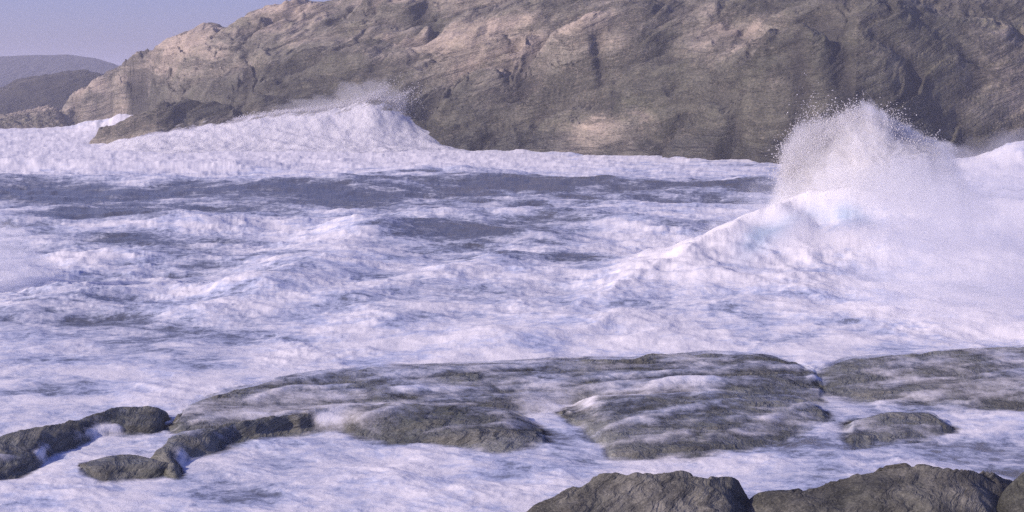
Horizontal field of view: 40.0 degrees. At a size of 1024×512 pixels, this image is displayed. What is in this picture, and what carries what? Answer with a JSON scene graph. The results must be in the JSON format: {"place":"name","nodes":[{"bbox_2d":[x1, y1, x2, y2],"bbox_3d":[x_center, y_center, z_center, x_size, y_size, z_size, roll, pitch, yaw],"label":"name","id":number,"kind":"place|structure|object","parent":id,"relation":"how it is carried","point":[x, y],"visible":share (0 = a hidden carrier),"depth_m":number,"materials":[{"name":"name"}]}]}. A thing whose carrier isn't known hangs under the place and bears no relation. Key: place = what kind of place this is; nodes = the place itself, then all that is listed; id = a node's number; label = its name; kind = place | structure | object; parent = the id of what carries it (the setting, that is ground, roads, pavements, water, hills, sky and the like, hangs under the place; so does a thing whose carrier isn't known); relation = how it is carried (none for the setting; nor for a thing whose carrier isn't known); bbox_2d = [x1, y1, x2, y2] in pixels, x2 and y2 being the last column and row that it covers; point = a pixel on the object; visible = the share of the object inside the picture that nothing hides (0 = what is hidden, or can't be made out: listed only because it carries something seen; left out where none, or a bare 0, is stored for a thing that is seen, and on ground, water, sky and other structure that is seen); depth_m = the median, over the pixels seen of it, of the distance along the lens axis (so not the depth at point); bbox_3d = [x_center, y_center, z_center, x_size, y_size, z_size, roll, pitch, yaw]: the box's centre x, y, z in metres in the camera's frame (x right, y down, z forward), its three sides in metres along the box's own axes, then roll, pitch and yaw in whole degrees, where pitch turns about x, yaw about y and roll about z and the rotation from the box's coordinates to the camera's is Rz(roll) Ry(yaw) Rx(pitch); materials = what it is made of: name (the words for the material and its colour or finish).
{"place":"outdoors","nodes":[
{"label":"outdoors","id":0,"kind":"place"},
{"bbox_2d":[0,69,103,113],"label":"hills","id":1,"kind":"structure","parent":0,"point":[56,90],"depth_m":394.24,"materials":[{"name":"grey stone"}]},
{"bbox_2d":[0,55,118,87],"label":"hills","id":2,"kind":"structure","parent":0,"point":[12,68],"depth_m":878.46,"materials":[{"name":"grey stone"}]},
{"bbox_2d":[0,114,1023,511],"bbox_3d":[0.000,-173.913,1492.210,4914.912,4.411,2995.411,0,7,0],"label":"water","id":3,"kind":"structure","parent":0,"point":[172,284],"depth_m":56.69,"materials":[{"name":"white liquid"}]},
{"bbox_2d":[0,105,67,128],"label":"rock ledge","id":4,"kind":"object","parent":3,"relation":"in","point":[45,116],"visible":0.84,"depth_m":292.19,"materials":[{"name":"grey stone"}]},
{"bbox_2d":[0,406,171,479],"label":"rock ledge","id":5,"kind":"object","parent":3,"relation":"in","point":[19,448],"visible":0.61,"depth_m":35.69,"materials":[{"name":"grey stone"}]},
{"bbox_2d":[79,454,168,481],"bbox_3d":[-9.198,5.440,33.559,2.759,1.187,4.141,-3,8,-26],"label":"rock ledge","id":6,"kind":"object","parent":3,"relation":"in","point":[115,468],"visible":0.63,"depth_m":33.21,"materials":[{"name":"grey stone"}]},
{"bbox_2d":[98,78,467,153],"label":"wave splash","id":7,"kind":"object","parent":3,"relation":"on","point":[359,125],"visible":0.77,"depth_m":194.49,"materials":[{"name":"liquid"}]},
{"bbox_2d":[151,403,553,479],"bbox_3d":[-3.904,4.987,36.344,11.791,1.434,7.990,-2,7,-18],"label":"rock ledge","id":8,"kind":"object","parent":3,"relation":"in","point":[483,429],"visible":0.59,"depth_m":36.77,"materials":[{"name":"grey stone"}]},
{"bbox_2d":[164,353,831,434],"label":"rock ledge","id":9,"kind":"object","parent":3,"relation":"in","point":[773,382],"visible":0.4,"depth_m":41.34,"materials":[{"name":"grey stone"}]},
{"bbox_2d":[527,470,748,511],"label":"boulder","id":10,"kind":"object","parent":3,"relation":"in","point":[680,491],"visible":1,"depth_m":28.22,"materials":[{"name":"grey stone"}]},
{"bbox_2d":[557,393,841,460],"bbox_3d":[5.164,4.796,37.747,9.049,1.337,10.436,0,7,0],"label":"rock ledge","id":11,"kind":"object","parent":3,"relation":"in","point":[710,428],"visible":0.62,"depth_m":37.29,"materials":[{"name":"grey stone"}]},
{"bbox_2d":[754,70,977,231],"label":"wave splash","id":12,"kind":"object","parent":3,"relation":"on","point":[871,151],"visible":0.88,"depth_m":70.81,"materials":[{"name":"liquid"}]},
{"bbox_2d":[746,463,1012,511],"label":"boulder","id":13,"kind":"object","parent":3,"relation":"in","point":[903,487],"visible":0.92,"depth_m":28.13,"materials":[{"name":"grey stone"}]},
{"bbox_2d":[840,412,957,449],"bbox_3d":[10.042,4.957,37.041,3.993,1.175,8.173,2,7,18],"label":"rock ledge","id":14,"kind":"object","parent":3,"relation":"in","point":[892,427],"visible":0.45,"depth_m":37.19,"materials":[{"name":"grey stone"}]},
{"bbox_2d":[814,347,1023,430],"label":"rock ledge","id":15,"kind":"object","parent":3,"relation":"in","point":[864,380],"visible":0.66,"depth_m":42.35,"materials":[{"name":"grey stone"}]},
{"bbox_2d":[996,472,1023,511],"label":"boulder","id":16,"kind":"object","parent":3,"relation":"in","point":[1011,498],"visible":0.98,"depth_m":27.67,"materials":[{"name":"grey stone"}]},
{"bbox_2d":[59,0,1023,164],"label":"headland","id":17,"kind":"structure","parent":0,"point":[715,79],"depth_m":194.54,"materials":[{"name":"stone"}]}
]}

